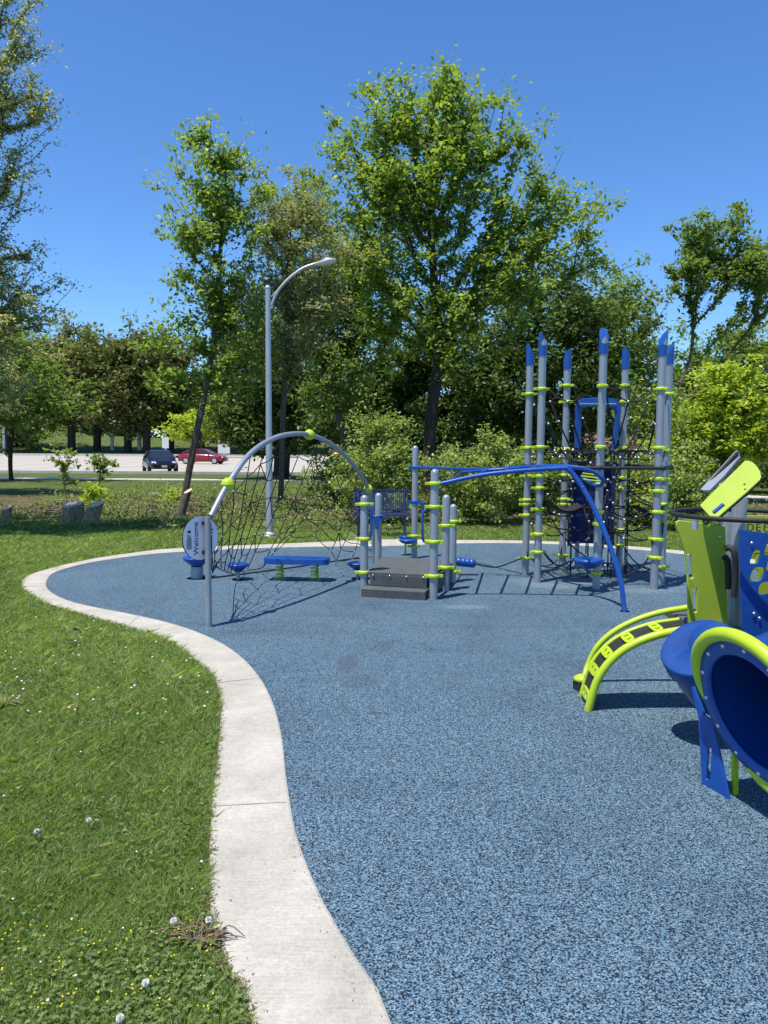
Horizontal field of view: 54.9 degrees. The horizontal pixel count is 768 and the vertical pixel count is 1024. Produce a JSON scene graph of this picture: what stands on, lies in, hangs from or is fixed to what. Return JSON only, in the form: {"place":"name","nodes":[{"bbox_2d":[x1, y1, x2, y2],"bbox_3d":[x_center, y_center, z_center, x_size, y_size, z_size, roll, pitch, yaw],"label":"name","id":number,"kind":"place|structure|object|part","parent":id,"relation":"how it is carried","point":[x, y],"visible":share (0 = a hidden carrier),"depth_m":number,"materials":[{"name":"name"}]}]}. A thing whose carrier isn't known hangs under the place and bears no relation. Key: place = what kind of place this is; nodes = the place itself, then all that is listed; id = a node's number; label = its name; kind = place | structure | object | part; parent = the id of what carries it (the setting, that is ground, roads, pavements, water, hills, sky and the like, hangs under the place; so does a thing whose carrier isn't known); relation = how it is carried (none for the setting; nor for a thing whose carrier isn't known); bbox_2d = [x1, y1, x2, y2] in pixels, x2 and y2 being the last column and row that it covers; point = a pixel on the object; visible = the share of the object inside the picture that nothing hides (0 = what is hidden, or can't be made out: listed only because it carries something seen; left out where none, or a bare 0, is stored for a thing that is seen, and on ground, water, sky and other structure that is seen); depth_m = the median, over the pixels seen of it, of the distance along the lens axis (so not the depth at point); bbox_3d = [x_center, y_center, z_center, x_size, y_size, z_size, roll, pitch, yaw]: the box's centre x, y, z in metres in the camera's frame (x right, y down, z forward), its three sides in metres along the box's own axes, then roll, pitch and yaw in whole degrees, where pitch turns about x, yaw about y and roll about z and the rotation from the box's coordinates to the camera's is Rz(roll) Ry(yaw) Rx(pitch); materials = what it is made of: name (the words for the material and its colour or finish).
{"place":"outdoors","nodes":[
{"label":"outdoors","id":0,"kind":"place"},
{"bbox_2d":[0,455,453,472],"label":"road","id":1,"kind":"structure","parent":0,"point":[31,462],"depth_m":66.38,"materials":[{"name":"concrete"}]},
{"bbox_2d":[0,454,177,455],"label":"traffic island","id":2,"kind":"structure","parent":1,"relation":"on","point":[70,455],"depth_m":117.69,"materials":[{"name":"concrete"}]},
{"bbox_2d":[142,450,178,470],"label":"parked car","id":3,"kind":"object","parent":1,"relation":"on","point":[159,459],"visible":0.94,"depth_m":46.17,"materials":[{"name":"blue metal"}]},
{"bbox_2d":[162,433,168,449],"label":"roadside sign","id":4,"kind":"object","parent":1,"relation":"on","point":[165,443],"visible":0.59,"depth_m":121.27,"materials":[{"name":"white metal"}]},
{"bbox_2d":[178,449,227,463],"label":"parked car","id":5,"kind":"object","parent":1,"relation":"on","point":[205,455],"visible":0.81,"depth_m":69.02,"materials":[{"name":"red metal"}]},
{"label":"side window","id":6,"kind":"part","parent":5,"relation":"part of","materials":[{"name":"black glass"}]},
{"bbox_2d":[218,445,229,455],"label":"roadside sign","id":7,"kind":"object","parent":1,"relation":"on","point":[223,450],"visible":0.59,"depth_m":99.30,"materials":[{"name":"white metal"}]},
{"bbox_2d":[0,432,686,457],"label":"grass bank","id":8,"kind":"structure","parent":0,"point":[84,444],"depth_m":153.77,"materials":[{"name":"green plant"}]},
{"bbox_2d":[2,427,5,452],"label":"roadside post","id":9,"kind":"object","parent":8,"relation":"on","point":[3,438],"visible":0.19,"depth_m":134.21,"materials":[{"name":"grey metal"}]},
{"bbox_2d":[0,416,83,449],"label":"bushy tree","id":10,"kind":"object","parent":8,"relation":"on","point":[52,427],"visible":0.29,"depth_m":148.64,"materials":[{"name":"green plant"}]},
{"bbox_2d":[24,317,124,451],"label":"maple tree","id":11,"kind":"object","parent":8,"relation":"on","point":[73,360],"visible":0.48,"depth_m":137.87,"materials":[{"name":"green plant"}]},
{"bbox_2d":[33,307,116,450],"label":"maple tree","id":12,"kind":"object","parent":8,"relation":"on","point":[96,435],"visible":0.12,"depth_m":141.11,"materials":[{"name":"green plant"}]},
{"bbox_2d":[110,424,113,449],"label":"roadside post","id":13,"kind":"object","parent":8,"relation":"on","point":[112,441],"visible":0.69,"depth_m":147.10,"materials":[{"name":"grey metal"}]},
{"bbox_2d":[66,308,189,452],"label":"maple tree","id":14,"kind":"object","parent":8,"relation":"on","point":[128,435],"visible":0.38,"depth_m":136.50,"materials":[{"name":"green plant"}]},
{"bbox_2d":[78,327,195,453],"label":"maple tree","id":15,"kind":"object","parent":8,"relation":"on","point":[127,396],"visible":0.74,"depth_m":135.03,"materials":[{"name":"green plant"}]},
{"bbox_2d":[137,435,141,449],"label":"roadside post","id":16,"kind":"object","parent":8,"relation":"on","point":[139,443],"visible":0.59,"depth_m":149.04,"materials":[{"name":"grey metal"}]},
{"bbox_2d":[97,331,211,452],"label":"maple tree","id":17,"kind":"object","parent":8,"relation":"on","point":[179,408],"visible":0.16,"depth_m":141.40,"materials":[{"name":"green plant"}]},
{"bbox_2d":[151,363,221,449],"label":"maple tree","id":18,"kind":"object","parent":8,"relation":"on","point":[204,445],"visible":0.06,"depth_m":145.04,"materials":[{"name":"green plant"}]},
{"bbox_2d":[152,395,245,449],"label":"lime tree","id":19,"kind":"object","parent":8,"relation":"on","point":[189,421],"visible":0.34,"depth_m":110.30,"materials":[{"name":"green plant"}]},
{"bbox_2d":[195,362,304,450],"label":"maple tree","id":20,"kind":"object","parent":8,"relation":"on","point":[263,436],"visible":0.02,"depth_m":139.62,"materials":[{"name":"green plant"}]},
{"bbox_2d":[260,403,317,449],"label":"maple tree","id":21,"kind":"object","parent":8,"relation":"on","point":[274,443],"visible":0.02,"depth_m":148.61,"materials":[{"name":"green plant"}]},
{"bbox_2d":[297,364,395,448],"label":"maple tree","id":22,"kind":"object","parent":8,"relation":"on","point":[353,431],"visible":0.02,"depth_m":144.87,"materials":[{"name":"green plant"}]},
{"bbox_2d":[340,368,421,442],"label":"maple tree","id":23,"kind":"object","parent":8,"relation":"on","point":[389,396],"depth_m":146.55,"materials":[{"name":"green plant"}]},
{"bbox_2d":[0,457,767,1023],"bbox_3d":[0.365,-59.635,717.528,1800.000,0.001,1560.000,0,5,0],"label":"ground","id":24,"kind":"structure","parent":0,"point":[20,483],"depth_m":25.96,"materials":[{"name":"green plant"}]},
{"bbox_2d":[0,322,64,452],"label":"maple tree","id":25,"kind":"object","parent":24,"relation":"on","point":[27,431],"visible":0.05,"depth_m":136.73,"materials":[{"name":"green plant"}]},
{"bbox_2d":[0,299,71,436],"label":"shade tree","id":26,"kind":"object","parent":24,"relation":"on","point":[48,393],"visible":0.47,"depth_m":24.45,"materials":[{"name":"green plant"}]},
{"bbox_2d":[0,0,91,419],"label":"tree","id":27,"kind":"object","parent":24,"relation":"on","point":[10,102],"visible":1,"depth_m":12.63,"materials":[{"name":"green plant"}]},
{"bbox_2d":[0,331,104,479],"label":"young street tree","id":28,"kind":"object","parent":24,"relation":"on","point":[56,411],"visible":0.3,"depth_m":34.68,"materials":[{"name":"green plant"}]},
{"bbox_2d":[116,1013,123,1023],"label":"dandelion clock","id":29,"kind":"object","parent":24,"relation":"on","point":[119,1018],"visible":1,"depth_m":2.00,"materials":[{"name":"white plant"}]},
{"bbox_2d":[0,548,267,1023],"bbox_3d":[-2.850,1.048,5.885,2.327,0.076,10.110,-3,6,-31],"label":"grass","id":30,"kind":"structure","parent":24,"relation":"on","point":[54,705],"depth_m":3.26,"materials":[{"name":"green plant"}]},
{"bbox_2d":[0,689,30,706],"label":"weed clump","id":31,"kind":"object","parent":30,"relation":"on","point":[12,701],"visible":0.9,"depth_m":4.54,"materials":[{"name":"green plant"}]},
{"bbox_2d":[34,828,39,840],"bbox_3d":[-1.396,1.308,2.977,0.022,0.071,0.022,0,5,0],"label":"dandelion clock","id":32,"kind":"object","parent":30,"relation":"on","point":[36,831],"visible":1,"depth_m":2.97,"materials":[{"name":"white plant"}]},
{"bbox_2d":[57,624,82,631],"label":"weed clump","id":33,"kind":"object","parent":30,"relation":"on","point":[72,626],"visible":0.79,"depth_m":6.36,"materials":[{"name":"green plant"}]},
{"bbox_2d":[86,817,91,830],"bbox_3d":[-1.223,1.301,3.068,0.022,0.071,0.022,0,5,0],"label":"dandelion clock","id":34,"kind":"object","parent":30,"relation":"on","point":[88,820],"visible":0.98,"depth_m":3.06,"materials":[{"name":"white plant"}]},
{"bbox_2d":[3,751,202,1001],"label":"clover flowers","id":35,"kind":"object","parent":30,"relation":"on","point":[47,1000],"visible":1,"depth_m":2.44,"materials":[{"name":"plant"}]},
{"bbox_2d":[0,919,213,1011],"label":"yellow flowers","id":36,"kind":"object","parent":30,"relation":"on","point":[111,991],"visible":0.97,"depth_m":2.22,"materials":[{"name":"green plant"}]},
{"bbox_2d":[0,616,249,1023],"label":"clover","id":37,"kind":"object","parent":30,"relation":"on","point":[207,977],"depth_m":2.23,"materials":[{"name":"green plant"}]},
{"bbox_2d":[142,979,149,1000],"bbox_3d":[-0.688,1.384,2.137,0.022,0.071,0.022,0,5,0],"label":"dandelion clock","id":38,"kind":"object","parent":30,"relation":"on","point":[145,983],"visible":0.98,"depth_m":2.13,"materials":[{"name":"white plant"}]},
{"bbox_2d":[205,916,211,927],"bbox_3d":[-0.575,1.360,2.424,0.022,0.071,0.022,0,5,0],"label":"dandelion clock","id":39,"kind":"object","parent":30,"relation":"on","point":[208,920],"visible":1,"depth_m":2.42,"materials":[{"name":"white plant"}]},
{"bbox_2d":[170,917,176,928],"bbox_3d":[-0.687,1.360,2.419,0.022,0.071,0.022,0,5,0],"label":"dandelion clock","id":40,"kind":"object","parent":24,"relation":"on","point":[173,920],"visible":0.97,"depth_m":2.41,"materials":[{"name":"white plant"}]},
{"bbox_2d":[149,903,244,952],"bbox_3d":[-0.604,1.348,2.394,0.276,0.082,0.156,3,5,25],"label":"weed clump","id":41,"kind":"object","parent":24,"relation":"on","point":[186,938],"visible":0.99,"depth_m":2.39,"materials":[{"name":"brown plant"}]},
{"bbox_2d":[149,268,394,479],"bbox_3d":[-5.183,-7.062,37.431,13.065,11.023,8.695,0,5,0],"label":"broad tree","id":42,"kind":"object","parent":24,"relation":"on","point":[241,422],"visible":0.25,"depth_m":36.66,"materials":[{"name":"green plant"}]},
{"bbox_2d":[261,257,335,536],"bbox_3d":[-1.538,-2.009,13.200,1.376,4.939,0.336,0,5,0],"label":"street lamp","id":43,"kind":"object","parent":24,"relation":"on","point":[269,303],"visible":0.91,"depth_m":13.13,"materials":[{"name":"silver metal"}]},
{"bbox_2d":[248,163,424,481],"bbox_3d":[-1.297,-5.655,23.412,6.275,10.606,4.516,0,5,0],"label":"slanting tree","id":44,"kind":"object","parent":24,"relation":"on","point":[348,350],"visible":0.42,"depth_m":23.36,"materials":[{"name":"green plant"}]},
{"bbox_2d":[37,390,698,442],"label":"distant wood","id":45,"kind":"object","parent":24,"relation":"on","point":[108,433],"visible":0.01,"depth_m":206.39,"materials":[{"name":"green plant"}]},
{"bbox_2d":[0,453,763,476],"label":"kerb","id":46,"kind":"structure","parent":24,"relation":"on","point":[127,472],"depth_m":44.77,"materials":[{"name":"concrete"}]},
{"bbox_2d":[0,514,767,583],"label":"lawn grass","id":47,"kind":"structure","parent":24,"relation":"on","point":[64,545],"depth_m":13.17,"materials":[{"name":"green plant"}]},
{"bbox_2d":[0,495,767,532],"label":"planting bed","id":48,"kind":"object","parent":24,"relation":"on","point":[7,499],"visible":0.12,"depth_m":20.35,"materials":[{"name":"green plant"}]},
{"bbox_2d":[0,505,11,522],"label":"tree stump","id":49,"kind":"object","parent":48,"relation":"on","point":[7,509],"visible":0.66,"depth_m":15.25,"materials":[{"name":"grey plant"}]},
{"bbox_2d":[42,443,82,499],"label":"sapling","id":50,"kind":"object","parent":48,"relation":"on","point":[63,465],"visible":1,"depth_m":19.97,"materials":[{"name":"green plant"}]},
{"bbox_2d":[44,496,87,520],"bbox_3d":[-7.163,-0.073,16.827,1.029,0.487,3.408,-2,5,-25],"label":"brush pile","id":51,"kind":"object","parent":48,"relation":"on","point":[54,508],"visible":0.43,"depth_m":16.33,"materials":[{"name":"brown plant"}]},
{"bbox_2d":[60,501,84,526],"bbox_3d":[-6.367,0.037,15.067,0.585,0.512,0.647,4,6,36],"label":"tree stump","id":52,"kind":"object","parent":48,"relation":"on","point":[70,511],"visible":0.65,"depth_m":14.97,"materials":[{"name":"grey wood"}]},
{"bbox_2d":[79,501,103,526],"bbox_3d":[-5.851,0.056,14.773,0.535,0.533,0.470,0,5,0],"label":"tree stump","id":53,"kind":"object","parent":48,"relation":"on","point":[97,506],"visible":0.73,"depth_m":14.67,"materials":[{"name":"grey wood"}]},
{"bbox_2d":[78,480,114,506],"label":"shrub","id":54,"kind":"object","parent":48,"relation":"on","point":[97,490],"visible":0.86,"depth_m":17.48,"materials":[{"name":"green plant"}]},
{"bbox_2d":[84,453,119,498],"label":"sapling","id":55,"kind":"object","parent":48,"relation":"on","point":[105,462],"visible":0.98,"depth_m":20.39,"materials":[{"name":"green plant"}]},
{"bbox_2d":[156,483,182,506],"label":"shrub","id":56,"kind":"object","parent":48,"relation":"on","point":[173,491],"visible":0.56,"depth_m":19.94,"materials":[{"name":"green plant"}]},
{"bbox_2d":[175,488,191,516],"bbox_3d":[-4.580,-0.193,16.862,0.448,0.697,0.306,0,5,0],"label":"tree stump","id":57,"kind":"object","parent":48,"relation":"on","point":[184,502],"visible":0.82,"depth_m":16.77,"materials":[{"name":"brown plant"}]},
{"bbox_2d":[127,97,294,507],"bbox_3d":[-4.164,-4.633,17.744,3.636,9.508,3.096,-3,6,-36],"label":"leaning tree","id":58,"kind":"object","parent":48,"relation":"on","point":[220,305],"visible":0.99,"depth_m":17.45,"materials":[{"name":"green plant"}]},
{"bbox_2d":[218,157,388,507],"bbox_3d":[-2.143,-4.443,18.925,4.144,8.925,3.155,3,5,24],"label":"feathery tree","id":59,"kind":"object","parent":48,"relation":"on","point":[291,352],"visible":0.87,"depth_m":18.60,"materials":[{"name":"green plant"}]},
{"bbox_2d":[296,442,362,505],"bbox_3d":[-1.414,-0.887,20.495,2.034,2.176,1.700,0,5,0],"label":"shrub","id":60,"kind":"object","parent":48,"relation":"on","point":[331,493],"visible":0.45,"depth_m":20.27,"materials":[{"name":"green plant"}]},
{"bbox_2d":[295,387,443,516],"bbox_3d":[-0.311,-1.159,15.726,3.185,2.932,2.323,0,5,0],"label":"shrub","id":61,"kind":"object","parent":48,"relation":"on","point":[388,478],"visible":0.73,"depth_m":15.53,"materials":[{"name":"green plant"}]},
{"bbox_2d":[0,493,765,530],"bbox_3d":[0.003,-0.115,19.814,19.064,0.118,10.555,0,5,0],"label":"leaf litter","id":62,"kind":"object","parent":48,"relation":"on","point":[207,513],"visible":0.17,"depth_m":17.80,"materials":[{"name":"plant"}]},
{"bbox_2d":[0,477,767,531],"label":"ground cover","id":63,"kind":"object","parent":48,"relation":"on","point":[208,504],"visible":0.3,"depth_m":17.49,"materials":[{"name":"green plant"}]},
{"bbox_2d":[392,421,556,524],"bbox_3d":[1.828,-0.768,15.371,3.442,2.244,2.123,0,5,0],"label":"shrub","id":64,"kind":"object","parent":48,"relation":"on","point":[461,492],"visible":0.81,"depth_m":15.35,"materials":[{"name":"green plant"}]},
{"bbox_2d":[311,44,651,504],"bbox_3d":[2.670,-6.189,20.555,9.563,12.176,3.744,0,5,0],"label":"tall tree","id":65,"kind":"object","parent":48,"relation":"on","point":[448,138],"visible":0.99,"depth_m":20.11,"materials":[{"name":"green plant"}]},
{"bbox_2d":[495,440,568,521],"bbox_3d":[3.642,-0.635,16.380,3.068,1.906,1.720,1,5,5],"label":"shrub","id":66,"kind":"object","parent":48,"relation":"on","point":[553,476],"visible":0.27,"depth_m":16.23,"materials":[{"name":"green plant"}]},
{"bbox_2d":[554,448,616,516],"bbox_3d":[4.740,-0.572,17.588,2.679,1.868,1.926,0,5,0],"label":"shrub","id":67,"kind":"object","parent":48,"relation":"on","point":[585,460],"visible":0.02,"depth_m":17.46,"materials":[{"name":"green plant"}]},
{"bbox_2d":[613,423,694,524],"bbox_3d":[5.371,-0.746,15.557,2.310,2.218,2.289,4,6,38],"label":"shrub","id":68,"kind":"object","parent":48,"relation":"on","point":[639,474],"visible":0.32,"depth_m":15.28,"materials":[{"name":"green plant"}]},
{"bbox_2d":[606,368,709,486],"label":"leaning pale tree","id":69,"kind":"object","parent":48,"relation":"on","point":[651,412],"visible":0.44,"depth_m":20.68,"materials":[{"name":"green plant"}]},
{"bbox_2d":[629,353,767,482],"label":"yellow green tree","id":70,"kind":"object","parent":48,"relation":"on","point":[728,429],"visible":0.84,"depth_m":22.38,"materials":[{"name":"green plant"}]},
{"bbox_2d":[22,539,754,1023],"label":"concrete edging","id":71,"kind":"object","parent":24,"relation":"on","point":[302,961],"visible":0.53,"depth_m":2.80,"materials":[{"name":"beige concrete"}]},
{"bbox_2d":[32,546,286,806],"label":"edging joints","id":72,"kind":"object","parent":71,"relation":"on","point":[231,804],"visible":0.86,"depth_m":3.31,"materials":[{"name":"concrete"}]},
{"bbox_2d":[46,543,767,1023],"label":"rubber surface","id":73,"kind":"object","parent":24,"relation":"on","point":[486,831],"visible":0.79,"depth_m":3.49,"materials":[{"name":"blue rubber"}]},
{"bbox_2d":[183,556,204,579],"bbox_3d":[-2.293,0.687,9.069,0.338,0.280,0.338,0,5,0],"label":"stepping pod","id":74,"kind":"object","parent":73,"relation":"on","point":[196,569],"visible":0.56,"depth_m":9.00,"materials":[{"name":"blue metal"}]},
{"bbox_2d":[227,562,248,580],"bbox_3d":[-1.770,0.731,8.971,0.268,0.215,0.268,0,5,0],"label":"stepping pod","id":75,"kind":"object","parent":73,"relation":"on","point":[242,566],"visible":0.81,"depth_m":8.92,"materials":[{"name":"blue plastic"}]},
{"bbox_2d":[182,429,374,626],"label":"net arch","id":76,"kind":"structure","parent":73,"relation":"on","point":[200,537],"depth_m":7.57,"materials":[{"name":"black fabric"}]},
{"bbox_2d":[264,556,329,581],"bbox_3d":[-1.050,0.693,8.963,0.800,0.282,0.285,1,5,6],"label":"spring bench","id":77,"kind":"object","parent":73,"relation":"on","point":[316,561],"visible":1,"depth_m":8.88,"materials":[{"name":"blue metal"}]},
{"bbox_2d":[43,553,639,1004],"bbox_3d":[-0.682,1.031,6.448,7.206,0.013,9.702,0,5,0],"label":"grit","id":78,"kind":"object","parent":73,"relation":"on","point":[311,875],"visible":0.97,"depth_m":2.68,"materials":[{"name":"grey gravel"}]},
{"bbox_2d":[347,561,359,578],"bbox_3d":[-0.324,0.729,9.080,0.258,0.220,0.258,0,5,0],"label":"stepping pod","id":79,"kind":"object","parent":73,"relation":"on","point":[354,565],"visible":0.66,"depth_m":9.02,"materials":[{"name":"blue plastic"}]},
{"bbox_2d":[398,535,410,555],"bbox_3d":[0.322,0.511,11.139,0.228,0.310,0.228,0,5,0],"label":"stepping pod","id":80,"kind":"object","parent":73,"relation":"on","point":[402,536],"visible":0.52,"depth_m":11.12,"materials":[{"name":"blue plastic"}]},
{"bbox_2d":[355,446,461,600],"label":"transfer platform","id":81,"kind":"structure","parent":73,"relation":"on","point":[397,578],"depth_m":8.14,"materials":[{"name":"grey metal"}]},
{"bbox_2d":[415,464,629,611],"bbox_3d":[1.440,0.126,9.002,2.016,1.446,3.528,0,5,0],"label":"overhead ladder","id":82,"kind":"object","parent":73,"relation":"on","point":[568,468],"visible":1,"depth_m":7.73,"materials":[{"name":"blue metal"}]},
{"bbox_2d":[518,328,676,589],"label":"net tower","id":83,"kind":"structure","parent":73,"relation":"on","point":[581,525],"depth_m":8.87,"materials":[{"name":"grey metal"}]},
{"bbox_2d":[456,557,520,567],"bbox_3d":[1.178,0.647,9.336,1.061,0.133,0.425,-2,6,-29],"label":"balance rope","id":84,"kind":"object","parent":83,"relation":"attached to","point":[467,562],"visible":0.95,"depth_m":9.35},
{"bbox_2d":[573,450,767,799],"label":"toddler structure","id":85,"kind":"object","parent":73,"relation":"on","point":[714,654],"visible":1,"depth_m":4.21,"materials":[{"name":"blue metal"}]},
{"bbox_2d":[295,298,534,479],"bbox_3d":[1.481,-4.943,30.533,10.482,7.977,6.999,0,5,0],"label":"backdrop tree","id":86,"kind":"object","parent":24,"relation":"on","point":[401,383],"visible":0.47,"depth_m":29.86,"materials":[{"name":"green plant"}]},
{"bbox_2d":[320,444,767,489],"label":"undergrowth","id":87,"kind":"object","parent":24,"relation":"on","point":[764,466],"visible":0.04,"depth_m":27.77,"materials":[{"name":"green plant"}]},
{"bbox_2d":[431,251,687,486],"bbox_3d":[6.665,-5.406,29.315,9.837,9.213,7.674,0,5,0],"label":"dense tree","id":88,"kind":"object","parent":24,"relation":"on","point":[485,383],"visible":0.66,"depth_m":28.51,"materials":[{"name":"green plant"}]},
{"bbox_2d":[556,433,645,460],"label":"house","id":89,"kind":"structure","parent":24,"relation":"on","point":[609,442],"depth_m":54.79,"materials":[{"name":"brick"}]},
{"bbox_2d":[510,244,700,462],"bbox_3d":[10.000,-6.613,33.906,8.630,10.840,6.594,0,5,0],"label":"rounded tree","id":90,"kind":"object","parent":24,"relation":"on","point":[628,291],"visible":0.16,"depth_m":32.88,"materials":[{"name":"green plant"}]},
{"bbox_2d":[629,432,721,526],"bbox_3d":[5.771,-0.541,14.408,2.103,2.008,1.813,0,5,0],"label":"shrub","id":91,"kind":"object","parent":24,"relation":"on","point":[686,489],"visible":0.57,"depth_m":14.27,"materials":[{"name":"green plant"}]},
{"bbox_2d":[621,315,767,463],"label":"edge tree","id":92,"kind":"object","parent":24,"relation":"on","point":[742,350],"visible":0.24,"depth_m":42.77,"materials":[{"name":"green plant"}]},
{"bbox_2d":[633,198,767,479],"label":"forked tree","id":93,"kind":"object","parent":24,"relation":"on","point":[700,257],"visible":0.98,"depth_m":26.24,"materials":[{"name":"green plant"}]},
{"bbox_2d":[0,478,767,498],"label":"sidewalk","id":94,"kind":"structure","parent":0,"point":[757,497],"depth_m":36.55,"materials":[{"name":"concrete"}]},
{"bbox_2d":[0,0,767,443],"label":"sky","id":95,"kind":"structure","parent":0,"point":[663,102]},
{"label":"bench pad","id":96,"kind":"structure","parent":0,"visible":0},
{"bbox_2d":[352,489,410,536],"bbox_3d":[-0.043,0.028,13.366,1.039,0.854,0.551,0,5,0],"label":"park bench","id":97,"kind":"object","parent":96,"relation":"on","point":[404,513],"visible":0.67,"depth_m":13.55,"materials":[{"name":"blue metal"}]}
]}

